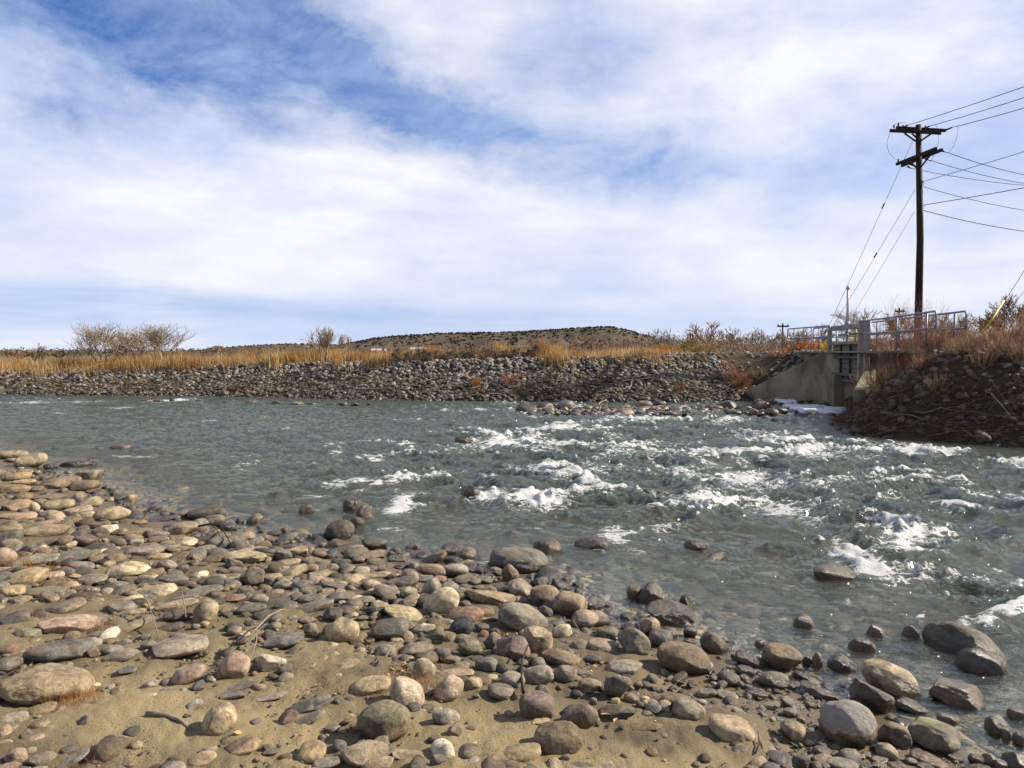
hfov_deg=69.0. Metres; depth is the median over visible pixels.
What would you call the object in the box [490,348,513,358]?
sagebrush
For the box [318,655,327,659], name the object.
cobble
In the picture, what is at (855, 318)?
bare tree
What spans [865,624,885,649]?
cobble
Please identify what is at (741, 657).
boulder
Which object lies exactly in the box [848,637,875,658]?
boulder
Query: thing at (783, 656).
boulder
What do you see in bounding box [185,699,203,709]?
cobble
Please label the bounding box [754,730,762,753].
driftwood stick
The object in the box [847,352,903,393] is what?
willow shrub
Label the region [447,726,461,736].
cobble
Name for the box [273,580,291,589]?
cobble
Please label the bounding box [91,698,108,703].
cobble
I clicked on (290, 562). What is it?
boulder
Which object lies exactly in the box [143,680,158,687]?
cobble
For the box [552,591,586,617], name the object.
boulder
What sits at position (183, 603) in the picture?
driftwood stick
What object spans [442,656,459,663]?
cobble
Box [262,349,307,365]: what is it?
grass clump
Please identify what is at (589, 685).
boulder
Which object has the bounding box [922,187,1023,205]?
power line
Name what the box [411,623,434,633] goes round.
boulder
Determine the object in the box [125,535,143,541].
cobble
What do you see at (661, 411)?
river rocks
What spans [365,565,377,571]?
cobble
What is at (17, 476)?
boulder
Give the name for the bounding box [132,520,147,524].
cobble
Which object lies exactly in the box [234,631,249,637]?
cobble
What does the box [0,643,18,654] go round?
cobble
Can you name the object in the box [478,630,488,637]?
pebble
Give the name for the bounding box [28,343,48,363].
willow bush
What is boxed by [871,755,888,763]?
cobble
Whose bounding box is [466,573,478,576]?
cobble
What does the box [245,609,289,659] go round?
driftwood stick
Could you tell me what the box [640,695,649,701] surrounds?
pebble
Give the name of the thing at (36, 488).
cobble
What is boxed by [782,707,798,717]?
cobble
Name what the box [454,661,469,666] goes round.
cobble
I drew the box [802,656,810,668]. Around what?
pebble
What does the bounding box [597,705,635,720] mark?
boulder
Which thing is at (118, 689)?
cobble
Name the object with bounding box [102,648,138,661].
boulder
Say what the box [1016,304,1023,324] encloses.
bare tree
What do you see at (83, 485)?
boulder
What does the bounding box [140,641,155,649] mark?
cobble
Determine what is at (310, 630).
cobble
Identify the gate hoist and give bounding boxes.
[844,286,855,348]
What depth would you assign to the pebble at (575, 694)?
4.26 m
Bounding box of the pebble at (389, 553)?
[386,551,394,556]
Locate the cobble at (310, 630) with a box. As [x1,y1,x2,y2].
[303,623,318,637]
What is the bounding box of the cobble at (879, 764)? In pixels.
[870,761,886,767]
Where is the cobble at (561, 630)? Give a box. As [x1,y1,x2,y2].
[552,624,571,637]
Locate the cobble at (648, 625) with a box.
[639,617,659,633]
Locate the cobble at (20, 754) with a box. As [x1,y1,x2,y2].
[4,747,27,762]
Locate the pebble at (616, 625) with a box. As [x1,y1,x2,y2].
[608,622,620,629]
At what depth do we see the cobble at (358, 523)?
9.04 m
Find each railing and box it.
[787,325,830,356]
[812,310,967,350]
[864,310,936,350]
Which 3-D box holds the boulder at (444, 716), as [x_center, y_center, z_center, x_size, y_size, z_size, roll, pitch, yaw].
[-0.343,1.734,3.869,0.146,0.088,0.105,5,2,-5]
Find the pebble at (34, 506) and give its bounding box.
[29,502,39,510]
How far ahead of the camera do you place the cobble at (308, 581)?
6.35 m
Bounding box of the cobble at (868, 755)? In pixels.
[861,751,875,759]
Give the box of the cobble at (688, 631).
[683,626,697,636]
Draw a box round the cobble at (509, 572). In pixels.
[501,564,518,580]
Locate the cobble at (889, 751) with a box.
[875,742,898,760]
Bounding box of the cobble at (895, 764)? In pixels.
[887,761,905,767]
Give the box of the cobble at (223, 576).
[212,574,225,578]
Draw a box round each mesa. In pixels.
[209,344,336,353]
[330,327,676,351]
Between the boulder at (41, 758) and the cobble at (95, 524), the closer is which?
the boulder at (41, 758)
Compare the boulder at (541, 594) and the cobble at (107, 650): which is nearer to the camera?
the cobble at (107, 650)
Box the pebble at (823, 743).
[816,741,828,746]
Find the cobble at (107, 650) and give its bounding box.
[101,644,122,654]
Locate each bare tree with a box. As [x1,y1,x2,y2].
[2,348,43,358]
[20,349,79,357]
[206,345,230,355]
[573,336,606,350]
[635,330,680,346]
[685,320,748,348]
[717,328,745,349]
[742,328,782,351]
[774,331,800,350]
[790,328,810,343]
[815,323,835,345]
[830,308,891,341]
[881,311,913,350]
[912,313,948,336]
[931,314,978,335]
[950,308,1005,338]
[967,293,1023,332]
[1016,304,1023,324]
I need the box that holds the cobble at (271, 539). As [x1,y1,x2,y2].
[261,535,276,542]
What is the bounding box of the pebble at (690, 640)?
[684,638,696,642]
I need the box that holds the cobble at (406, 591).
[400,586,417,598]
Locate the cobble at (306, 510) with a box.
[298,503,314,518]
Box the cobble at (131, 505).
[123,504,138,508]
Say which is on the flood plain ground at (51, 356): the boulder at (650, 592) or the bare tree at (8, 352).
the bare tree at (8, 352)
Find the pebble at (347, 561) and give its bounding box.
[338,559,350,565]
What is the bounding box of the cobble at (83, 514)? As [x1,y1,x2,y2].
[79,511,94,517]
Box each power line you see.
[909,87,1022,124]
[911,168,1023,185]
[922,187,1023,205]
[923,152,1022,181]
[923,186,1020,209]
[923,210,1023,231]
[932,97,1023,125]
[933,161,1023,183]
[946,152,1023,174]
[952,108,1023,127]
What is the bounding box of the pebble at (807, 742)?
[803,739,813,745]
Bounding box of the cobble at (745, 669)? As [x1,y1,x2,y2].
[735,665,754,676]
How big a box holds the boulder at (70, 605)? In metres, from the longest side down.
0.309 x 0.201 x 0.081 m
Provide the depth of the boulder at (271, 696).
4.07 m
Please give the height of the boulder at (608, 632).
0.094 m
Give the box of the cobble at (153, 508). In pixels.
[147,506,161,511]
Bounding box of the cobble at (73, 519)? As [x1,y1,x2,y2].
[63,516,82,522]
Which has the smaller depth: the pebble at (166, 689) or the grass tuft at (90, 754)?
the grass tuft at (90, 754)
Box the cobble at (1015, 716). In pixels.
[1006,707,1023,727]
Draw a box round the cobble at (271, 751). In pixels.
[262,748,279,754]
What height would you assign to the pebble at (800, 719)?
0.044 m
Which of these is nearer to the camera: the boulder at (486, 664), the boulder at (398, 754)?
the boulder at (398, 754)
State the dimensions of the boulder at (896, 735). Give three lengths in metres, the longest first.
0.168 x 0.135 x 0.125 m
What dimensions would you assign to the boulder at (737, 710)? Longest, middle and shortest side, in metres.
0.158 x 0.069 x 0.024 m
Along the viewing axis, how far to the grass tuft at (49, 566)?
6.54 m
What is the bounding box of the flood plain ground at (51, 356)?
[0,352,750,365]
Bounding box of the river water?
[0,395,1023,641]
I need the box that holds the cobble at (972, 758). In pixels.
[967,753,984,763]
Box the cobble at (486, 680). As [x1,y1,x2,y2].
[479,677,491,684]
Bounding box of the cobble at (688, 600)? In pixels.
[679,594,695,606]
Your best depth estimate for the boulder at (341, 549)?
7.85 m
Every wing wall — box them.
[746,352,825,402]
[854,370,875,405]
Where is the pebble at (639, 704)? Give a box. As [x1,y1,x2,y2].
[636,701,643,707]
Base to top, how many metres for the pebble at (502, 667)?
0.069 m
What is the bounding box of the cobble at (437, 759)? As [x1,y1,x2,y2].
[430,754,446,765]
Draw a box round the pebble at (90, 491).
[85,489,94,493]
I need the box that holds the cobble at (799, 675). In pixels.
[794,670,810,680]
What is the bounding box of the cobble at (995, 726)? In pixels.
[984,715,1010,739]
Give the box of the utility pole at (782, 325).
[777,323,788,346]
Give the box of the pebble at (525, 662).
[516,659,527,665]
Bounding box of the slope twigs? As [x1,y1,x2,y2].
[882,332,1023,394]
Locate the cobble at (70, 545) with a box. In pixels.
[62,540,77,549]
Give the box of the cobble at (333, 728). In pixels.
[323,724,339,732]
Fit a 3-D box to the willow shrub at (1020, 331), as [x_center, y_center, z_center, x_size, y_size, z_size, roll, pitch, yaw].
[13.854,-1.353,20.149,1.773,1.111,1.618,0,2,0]
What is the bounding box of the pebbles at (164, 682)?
[0,446,1013,767]
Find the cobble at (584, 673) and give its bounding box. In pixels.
[577,670,590,677]
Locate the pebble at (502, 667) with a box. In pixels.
[496,662,507,672]
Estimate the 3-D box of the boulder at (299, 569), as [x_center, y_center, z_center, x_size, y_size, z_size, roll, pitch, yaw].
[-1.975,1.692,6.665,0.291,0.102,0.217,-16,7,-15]
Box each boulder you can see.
[0,450,28,458]
[0,484,30,493]
[0,499,33,510]
[0,512,37,519]
[0,529,23,542]
[0,584,25,596]
[0,609,30,624]
[0,656,22,671]
[0,663,94,704]
[0,711,28,722]
[3,567,48,584]
[4,472,31,480]
[14,452,47,467]
[14,628,43,636]
[17,553,59,565]
[21,524,70,536]
[22,638,97,661]
[26,586,66,597]
[27,751,56,765]
[28,701,56,714]
[31,494,66,499]
[35,518,62,525]
[37,614,101,633]
[38,475,81,488]
[40,498,74,510]
[44,597,86,613]
[56,747,89,767]
[58,548,98,560]
[59,460,91,467]
[63,505,92,515]
[66,561,94,568]
[68,480,100,490]
[73,536,97,545]
[75,469,103,479]
[76,573,107,584]
[80,496,103,506]
[83,543,114,549]
[92,506,130,520]
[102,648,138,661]
[105,561,150,580]
[106,601,137,612]
[108,444,131,449]
[111,581,128,587]
[116,608,146,615]
[118,528,161,535]
[119,617,154,632]
[124,545,163,555]
[137,583,177,595]
[145,516,171,521]
[151,634,208,658]
[154,598,198,611]
[157,622,184,631]
[158,574,188,583]
[162,610,192,621]
[164,551,189,563]
[167,521,198,534]
[172,664,205,684]
[174,595,198,597]
[175,537,197,545]
[183,584,223,595]
[187,503,222,519]
[187,750,216,766]
[192,599,218,623]
[201,553,225,562]
[201,702,237,735]
[205,514,224,522]
[217,650,250,678]
[219,690,248,699]
[223,550,266,562]
[225,735,260,755]
[226,679,260,690]
[234,602,266,614]
[236,531,255,539]
[253,540,271,546]
[256,691,286,701]
[257,654,285,671]
[262,632,303,648]
[273,601,297,608]
[276,558,300,566]
[278,563,307,575]
[287,546,307,557]
[290,401,302,404]
[290,694,330,713]
[293,661,315,669]
[294,710,324,724]
[295,598,333,613]
[298,593,322,602]
[312,756,340,767]
[324,520,354,539]
[325,616,358,642]
[328,591,354,602]
[334,545,363,554]
[336,658,359,667]
[338,402,347,405]
[340,740,388,767]
[351,675,390,695]
[357,699,409,741]
[360,549,384,561]
[361,755,393,767]
[362,537,387,549]
[363,571,392,577]
[371,617,408,639]
[374,584,399,597]
[384,604,421,620]
[385,576,418,587]
[389,676,424,706]
[392,749,423,759]
[400,641,432,656]
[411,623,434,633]
[412,658,435,677]
[418,564,445,575]
[421,549,446,563]
[423,586,458,612]
[432,709,459,724]
[434,675,463,701]
[438,668,473,675]
[441,542,463,555]
[444,564,468,577]
[444,606,483,621]
[448,616,473,634]
[455,436,469,442]
[455,547,475,559]
[458,637,482,655]
[460,485,479,496]
[465,589,515,605]
[475,657,496,671]
[488,683,513,699]
[490,547,547,573]
[496,636,530,661]
[498,602,547,631]
[504,742,540,762]
[507,578,532,596]
[515,404,537,412]
[519,690,554,719]
[523,626,552,656]
[524,664,553,684]
[530,584,558,605]
[533,538,561,556]
[534,721,584,754]
[537,402,553,407]
[541,407,554,411]
[542,648,579,665]
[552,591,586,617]
[554,665,576,682]
[558,400,574,409]
[559,703,597,728]
[570,409,581,413]
[570,609,598,628]
[570,762,593,766]
[574,536,608,552]
[578,678,601,693]
[582,405,593,408]
[588,637,620,652]
[596,626,618,638]
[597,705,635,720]
[598,407,609,410]
[604,674,631,697]
[606,659,642,674]
[614,408,633,415]
[618,627,650,654]
[628,721,662,730]
[634,409,644,413]
[635,400,652,406]
[637,582,667,605]
[642,488,654,493]
[646,599,701,628]
[649,406,660,410]
[649,629,672,646]
[653,400,666,405]
[656,490,668,495]
[656,641,710,674]
[662,693,687,708]
[667,407,682,410]
[671,696,705,720]
[684,540,709,551]
[700,631,728,654]
[708,713,757,741]
[716,689,738,698]
[718,401,737,408]
[722,705,737,711]
[728,410,741,414]
[733,707,750,715]
[734,650,765,668]
[748,409,757,415]
[752,399,763,403]
[752,401,770,409]
[757,671,789,688]
[761,643,802,670]
[764,408,778,414]
[776,408,786,413]
[780,696,805,709]
[780,719,806,742]
[787,409,798,413]
[800,399,813,403]
[800,680,837,700]
[813,564,854,578]
[820,699,877,748]
[826,757,858,767]
[827,654,856,676]
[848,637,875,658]
[848,678,894,713]
[860,658,920,699]
[877,721,912,749]
[895,696,927,715]
[907,716,960,754]
[909,749,948,767]
[922,621,1010,668]
[929,676,982,713]
[953,647,1007,685]
[1001,750,1023,767]
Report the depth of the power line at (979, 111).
31.66 m
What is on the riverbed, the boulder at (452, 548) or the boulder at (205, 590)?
the boulder at (452, 548)
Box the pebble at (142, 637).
[139,634,151,640]
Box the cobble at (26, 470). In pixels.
[16,469,33,472]
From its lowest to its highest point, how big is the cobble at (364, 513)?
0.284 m
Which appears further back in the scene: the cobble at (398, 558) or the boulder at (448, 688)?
the cobble at (398, 558)
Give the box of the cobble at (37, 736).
[27,732,44,740]
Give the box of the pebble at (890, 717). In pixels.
[886,715,895,720]
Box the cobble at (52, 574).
[47,571,64,579]
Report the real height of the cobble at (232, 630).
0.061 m
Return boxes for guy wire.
[822,141,912,340]
[823,190,914,341]
[837,211,914,339]
[983,271,1023,331]
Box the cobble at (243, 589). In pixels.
[237,585,253,593]
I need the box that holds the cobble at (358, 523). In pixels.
[350,517,364,532]
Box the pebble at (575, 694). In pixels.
[570,690,581,698]
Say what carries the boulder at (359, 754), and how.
on the sand beach
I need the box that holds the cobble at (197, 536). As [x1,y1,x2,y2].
[192,532,213,538]
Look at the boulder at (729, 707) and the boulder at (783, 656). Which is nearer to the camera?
the boulder at (729, 707)
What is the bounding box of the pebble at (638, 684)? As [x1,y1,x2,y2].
[633,682,642,687]
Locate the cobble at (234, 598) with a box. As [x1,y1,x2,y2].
[225,594,245,601]
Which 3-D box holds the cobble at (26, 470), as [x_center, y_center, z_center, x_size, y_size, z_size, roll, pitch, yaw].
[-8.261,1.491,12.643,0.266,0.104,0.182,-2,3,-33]
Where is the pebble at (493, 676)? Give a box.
[486,674,497,679]
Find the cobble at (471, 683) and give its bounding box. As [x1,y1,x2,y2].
[464,677,482,689]
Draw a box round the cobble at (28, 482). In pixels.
[11,479,35,485]
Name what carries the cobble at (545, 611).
on the sand beach
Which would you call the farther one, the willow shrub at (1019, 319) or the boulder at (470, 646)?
the willow shrub at (1019, 319)
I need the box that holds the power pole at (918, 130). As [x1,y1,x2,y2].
[887,122,957,347]
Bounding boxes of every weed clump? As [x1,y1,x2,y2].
[468,377,484,386]
[498,370,522,386]
[674,383,684,390]
[685,351,708,360]
[715,351,757,388]
[732,369,757,387]
[749,367,767,378]
[755,392,770,400]
[768,347,787,356]
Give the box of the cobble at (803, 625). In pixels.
[792,614,814,636]
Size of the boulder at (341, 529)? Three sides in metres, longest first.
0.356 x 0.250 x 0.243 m
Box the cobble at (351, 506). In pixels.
[343,498,360,519]
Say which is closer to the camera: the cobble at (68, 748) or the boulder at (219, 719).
the cobble at (68, 748)
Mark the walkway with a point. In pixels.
(910, 351)
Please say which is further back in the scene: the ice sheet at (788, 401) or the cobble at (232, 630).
the ice sheet at (788, 401)
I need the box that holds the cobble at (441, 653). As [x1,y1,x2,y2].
[435,648,450,661]
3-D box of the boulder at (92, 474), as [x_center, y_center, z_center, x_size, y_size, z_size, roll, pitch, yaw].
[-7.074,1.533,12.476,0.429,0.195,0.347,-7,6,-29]
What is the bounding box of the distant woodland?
[0,346,527,357]
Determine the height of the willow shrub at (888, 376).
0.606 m
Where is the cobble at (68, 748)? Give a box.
[60,744,79,753]
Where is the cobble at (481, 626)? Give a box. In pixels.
[476,623,488,630]
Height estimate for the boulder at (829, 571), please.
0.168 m
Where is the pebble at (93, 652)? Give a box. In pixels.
[86,648,100,657]
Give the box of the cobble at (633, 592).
[626,585,642,602]
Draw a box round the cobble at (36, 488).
[29,486,43,491]
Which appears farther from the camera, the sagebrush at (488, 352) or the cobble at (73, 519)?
the sagebrush at (488, 352)
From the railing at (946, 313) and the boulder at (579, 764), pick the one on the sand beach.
the boulder at (579, 764)
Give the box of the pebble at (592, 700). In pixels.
[589,697,596,704]
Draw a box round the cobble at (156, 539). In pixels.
[146,536,169,542]
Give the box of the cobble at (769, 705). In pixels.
[761,701,779,709]
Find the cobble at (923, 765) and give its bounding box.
[916,762,933,767]
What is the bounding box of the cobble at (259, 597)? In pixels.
[249,593,268,601]
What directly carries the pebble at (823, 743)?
on the sand beach
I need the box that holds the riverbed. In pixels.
[0,403,1023,758]
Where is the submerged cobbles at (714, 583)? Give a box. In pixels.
[2,439,1023,757]
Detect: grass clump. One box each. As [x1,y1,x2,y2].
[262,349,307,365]
[343,351,368,361]
[413,342,443,358]
[477,342,515,354]
[528,338,554,355]
[546,342,566,353]
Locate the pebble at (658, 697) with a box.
[652,696,661,699]
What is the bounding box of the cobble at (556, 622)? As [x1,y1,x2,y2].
[548,619,565,626]
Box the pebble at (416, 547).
[413,544,420,550]
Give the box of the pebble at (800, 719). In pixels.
[796,716,805,723]
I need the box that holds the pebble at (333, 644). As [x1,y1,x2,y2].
[329,642,337,645]
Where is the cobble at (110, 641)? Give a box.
[102,637,118,644]
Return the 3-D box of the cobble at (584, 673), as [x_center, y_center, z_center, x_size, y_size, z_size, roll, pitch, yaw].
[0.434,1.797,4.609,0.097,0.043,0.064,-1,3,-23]
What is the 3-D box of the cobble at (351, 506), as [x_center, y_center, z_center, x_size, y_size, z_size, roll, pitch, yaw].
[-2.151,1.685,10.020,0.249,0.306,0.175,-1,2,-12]
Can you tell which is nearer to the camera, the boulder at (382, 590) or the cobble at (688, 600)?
the boulder at (382, 590)
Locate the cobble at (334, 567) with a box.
[326,564,339,570]
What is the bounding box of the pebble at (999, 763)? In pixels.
[993,758,1007,767]
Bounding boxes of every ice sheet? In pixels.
[774,399,797,403]
[782,404,846,414]
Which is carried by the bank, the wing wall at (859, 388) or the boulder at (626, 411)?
the wing wall at (859, 388)
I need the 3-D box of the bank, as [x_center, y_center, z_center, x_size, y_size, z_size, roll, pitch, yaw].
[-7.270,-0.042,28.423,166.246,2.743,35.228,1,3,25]
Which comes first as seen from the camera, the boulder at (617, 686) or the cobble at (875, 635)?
the boulder at (617, 686)
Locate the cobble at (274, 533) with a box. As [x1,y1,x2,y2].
[266,530,281,536]
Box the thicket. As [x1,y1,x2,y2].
[551,325,1015,352]
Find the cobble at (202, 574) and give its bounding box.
[193,571,207,577]
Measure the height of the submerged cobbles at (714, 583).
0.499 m
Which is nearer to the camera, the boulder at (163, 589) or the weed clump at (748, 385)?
the boulder at (163, 589)
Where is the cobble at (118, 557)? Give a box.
[103,553,126,562]
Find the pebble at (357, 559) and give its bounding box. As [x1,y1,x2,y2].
[352,556,364,563]
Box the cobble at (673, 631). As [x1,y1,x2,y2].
[661,626,677,639]
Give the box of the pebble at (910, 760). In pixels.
[904,757,917,764]
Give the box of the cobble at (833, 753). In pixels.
[830,750,837,756]
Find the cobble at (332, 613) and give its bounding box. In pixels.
[323,607,342,619]
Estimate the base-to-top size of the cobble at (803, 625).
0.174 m
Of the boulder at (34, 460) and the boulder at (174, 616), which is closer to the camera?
the boulder at (174, 616)
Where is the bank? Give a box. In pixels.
[0,347,1023,449]
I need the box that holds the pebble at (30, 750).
[26,747,36,753]
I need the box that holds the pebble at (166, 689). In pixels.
[160,687,172,690]
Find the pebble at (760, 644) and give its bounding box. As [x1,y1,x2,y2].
[754,639,766,650]
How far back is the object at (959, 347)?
19.48 m
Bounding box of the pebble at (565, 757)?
[561,754,569,760]
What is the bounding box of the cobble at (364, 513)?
[356,505,372,524]
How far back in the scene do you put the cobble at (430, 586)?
6.12 m
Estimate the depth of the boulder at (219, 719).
3.64 m
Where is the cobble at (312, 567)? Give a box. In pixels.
[304,563,318,573]
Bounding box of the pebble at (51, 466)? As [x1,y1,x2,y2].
[43,463,57,469]
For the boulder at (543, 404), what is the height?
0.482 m
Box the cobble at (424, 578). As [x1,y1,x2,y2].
[419,575,433,582]
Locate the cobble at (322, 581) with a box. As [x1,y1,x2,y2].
[318,578,333,584]
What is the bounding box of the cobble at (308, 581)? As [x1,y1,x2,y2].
[299,580,312,583]
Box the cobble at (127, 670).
[116,666,136,673]
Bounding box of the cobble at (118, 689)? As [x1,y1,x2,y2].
[110,686,128,694]
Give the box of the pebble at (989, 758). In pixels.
[981,753,995,766]
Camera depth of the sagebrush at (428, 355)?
36.57 m
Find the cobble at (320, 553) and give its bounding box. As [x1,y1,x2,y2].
[312,548,326,557]
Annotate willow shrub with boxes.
[839,291,965,372]
[841,398,857,408]
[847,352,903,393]
[850,365,875,390]
[867,382,880,393]
[870,300,976,362]
[871,358,909,386]
[880,366,903,384]
[887,348,914,368]
[902,322,968,351]
[907,351,939,370]
[908,343,936,362]
[915,371,956,392]
[931,311,980,342]
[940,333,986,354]
[944,317,1005,343]
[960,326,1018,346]
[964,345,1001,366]
[974,317,1023,343]
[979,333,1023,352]
[992,302,1023,340]
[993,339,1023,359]
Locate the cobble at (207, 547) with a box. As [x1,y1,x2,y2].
[195,544,216,549]
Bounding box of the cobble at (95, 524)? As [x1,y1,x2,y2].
[89,521,110,527]
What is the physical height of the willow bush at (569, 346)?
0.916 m
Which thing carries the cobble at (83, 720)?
on the sand beach
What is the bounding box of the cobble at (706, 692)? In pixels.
[697,688,716,697]
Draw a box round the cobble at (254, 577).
[243,568,264,586]
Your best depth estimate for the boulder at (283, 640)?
4.85 m
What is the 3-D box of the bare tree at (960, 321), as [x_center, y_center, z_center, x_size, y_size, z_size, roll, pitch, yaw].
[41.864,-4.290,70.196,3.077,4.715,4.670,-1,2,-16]
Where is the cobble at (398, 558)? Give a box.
[388,554,407,561]
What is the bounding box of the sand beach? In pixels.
[0,459,993,767]
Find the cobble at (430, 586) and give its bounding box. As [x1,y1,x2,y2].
[422,577,440,594]
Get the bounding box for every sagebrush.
[389,347,412,360]
[403,346,428,360]
[418,349,446,361]
[436,348,461,359]
[457,346,482,359]
[475,345,496,359]
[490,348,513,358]
[507,347,527,358]
[521,342,542,357]
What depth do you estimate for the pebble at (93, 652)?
4.57 m
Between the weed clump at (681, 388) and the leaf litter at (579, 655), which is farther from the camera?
the weed clump at (681, 388)
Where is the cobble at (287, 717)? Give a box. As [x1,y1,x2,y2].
[278,710,297,724]
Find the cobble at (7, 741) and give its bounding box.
[0,739,12,742]
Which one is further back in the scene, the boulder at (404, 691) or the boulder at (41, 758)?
the boulder at (404, 691)
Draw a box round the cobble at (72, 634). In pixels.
[62,631,81,638]
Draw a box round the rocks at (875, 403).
[821,370,1023,445]
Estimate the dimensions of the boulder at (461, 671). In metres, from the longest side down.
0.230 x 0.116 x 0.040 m
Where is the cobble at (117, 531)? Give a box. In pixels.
[110,528,128,534]
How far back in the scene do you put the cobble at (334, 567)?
6.92 m
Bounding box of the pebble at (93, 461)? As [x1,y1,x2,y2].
[88,458,96,466]
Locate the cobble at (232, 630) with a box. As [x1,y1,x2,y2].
[227,625,241,634]
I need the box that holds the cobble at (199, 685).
[191,679,206,690]
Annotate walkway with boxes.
[796,350,923,352]
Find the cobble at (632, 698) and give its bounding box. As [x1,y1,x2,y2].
[624,693,638,703]
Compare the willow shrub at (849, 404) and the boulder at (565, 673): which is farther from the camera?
the willow shrub at (849, 404)
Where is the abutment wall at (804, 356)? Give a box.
[787,352,819,360]
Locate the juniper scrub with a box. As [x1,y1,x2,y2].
[190,325,844,351]
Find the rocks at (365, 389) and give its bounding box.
[0,365,775,402]
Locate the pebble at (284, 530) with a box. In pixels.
[280,527,288,533]
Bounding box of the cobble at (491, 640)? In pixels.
[485,632,500,648]
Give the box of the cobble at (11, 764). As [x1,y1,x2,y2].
[0,762,20,767]
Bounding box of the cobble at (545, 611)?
[539,605,552,616]
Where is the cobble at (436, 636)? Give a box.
[427,627,444,643]
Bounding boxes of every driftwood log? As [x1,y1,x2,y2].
[68,361,103,381]
[556,359,573,382]
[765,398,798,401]
[880,412,927,420]
[913,407,988,414]
[953,360,1023,426]
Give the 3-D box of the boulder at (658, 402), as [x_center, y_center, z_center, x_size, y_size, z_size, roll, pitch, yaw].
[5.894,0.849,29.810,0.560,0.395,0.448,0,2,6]
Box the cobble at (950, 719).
[936,712,960,726]
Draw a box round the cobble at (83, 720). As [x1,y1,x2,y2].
[77,715,88,724]
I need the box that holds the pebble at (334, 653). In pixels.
[329,651,338,654]
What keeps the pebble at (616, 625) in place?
on the sand beach
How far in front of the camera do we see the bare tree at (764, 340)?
85.53 m
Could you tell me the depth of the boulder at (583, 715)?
3.86 m
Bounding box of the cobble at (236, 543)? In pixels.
[230,539,248,547]
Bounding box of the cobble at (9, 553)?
[0,547,17,566]
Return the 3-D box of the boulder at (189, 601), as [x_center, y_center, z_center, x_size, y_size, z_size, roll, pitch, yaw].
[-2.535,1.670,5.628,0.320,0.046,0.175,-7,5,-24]
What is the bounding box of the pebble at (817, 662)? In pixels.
[811,652,822,671]
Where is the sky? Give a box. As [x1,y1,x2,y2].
[0,0,1023,352]
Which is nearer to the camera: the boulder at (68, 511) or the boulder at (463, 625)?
the boulder at (463, 625)
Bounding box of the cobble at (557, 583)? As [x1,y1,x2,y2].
[551,578,570,590]
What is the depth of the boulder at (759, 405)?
27.08 m
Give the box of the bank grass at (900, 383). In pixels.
[873,339,1023,407]
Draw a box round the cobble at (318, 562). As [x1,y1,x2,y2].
[315,560,329,564]
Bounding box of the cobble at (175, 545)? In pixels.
[163,543,180,547]
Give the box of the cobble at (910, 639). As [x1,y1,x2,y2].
[901,625,919,652]
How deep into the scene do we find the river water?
12.88 m
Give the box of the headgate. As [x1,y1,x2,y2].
[822,320,897,405]
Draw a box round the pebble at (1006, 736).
[1001,728,1012,744]
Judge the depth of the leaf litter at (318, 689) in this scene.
4.14 m
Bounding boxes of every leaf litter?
[295,675,344,698]
[382,658,442,682]
[578,652,615,671]
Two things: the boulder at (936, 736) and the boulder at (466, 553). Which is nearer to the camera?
the boulder at (936, 736)
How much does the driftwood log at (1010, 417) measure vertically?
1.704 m
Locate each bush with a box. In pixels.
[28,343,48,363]
[63,319,139,364]
[97,329,152,358]
[100,321,195,362]
[301,326,335,361]
[338,334,350,357]
[557,343,576,349]
[649,343,688,352]
[676,338,702,352]
[684,339,728,352]
[785,338,821,351]
[812,339,832,350]
[841,330,857,348]
[870,336,879,350]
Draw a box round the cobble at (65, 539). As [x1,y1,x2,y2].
[55,534,73,545]
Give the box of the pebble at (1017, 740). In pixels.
[1012,732,1023,750]
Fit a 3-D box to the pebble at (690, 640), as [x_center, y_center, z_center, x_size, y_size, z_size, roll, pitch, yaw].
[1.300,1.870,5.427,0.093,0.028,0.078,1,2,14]
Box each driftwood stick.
[145,711,191,728]
[146,600,159,638]
[181,590,186,617]
[198,517,233,548]
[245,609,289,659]
[520,643,528,693]
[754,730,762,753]
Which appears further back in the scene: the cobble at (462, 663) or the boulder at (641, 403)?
the boulder at (641, 403)
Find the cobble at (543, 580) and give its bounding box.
[532,576,548,585]
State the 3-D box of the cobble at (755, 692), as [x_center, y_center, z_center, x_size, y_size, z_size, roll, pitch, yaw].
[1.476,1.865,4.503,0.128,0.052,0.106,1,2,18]
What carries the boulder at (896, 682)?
on the riverbed
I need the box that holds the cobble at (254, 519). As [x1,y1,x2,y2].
[246,513,262,525]
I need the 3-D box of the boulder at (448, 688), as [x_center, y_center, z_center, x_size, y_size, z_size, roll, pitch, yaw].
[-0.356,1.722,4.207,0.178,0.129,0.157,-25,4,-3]
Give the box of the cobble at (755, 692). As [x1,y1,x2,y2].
[745,687,766,698]
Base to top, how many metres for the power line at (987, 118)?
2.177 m
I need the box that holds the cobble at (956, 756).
[946,752,963,761]
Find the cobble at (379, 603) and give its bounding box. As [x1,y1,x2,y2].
[370,600,388,608]
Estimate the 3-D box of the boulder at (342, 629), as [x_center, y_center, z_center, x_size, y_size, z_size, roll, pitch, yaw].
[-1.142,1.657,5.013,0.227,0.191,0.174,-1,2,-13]
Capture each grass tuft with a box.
[0,604,52,617]
[2,548,57,566]
[9,561,92,571]
[41,679,109,706]
[44,738,132,767]
[66,612,129,634]
[157,597,193,612]
[328,718,361,736]
[343,672,392,704]
[358,666,442,698]

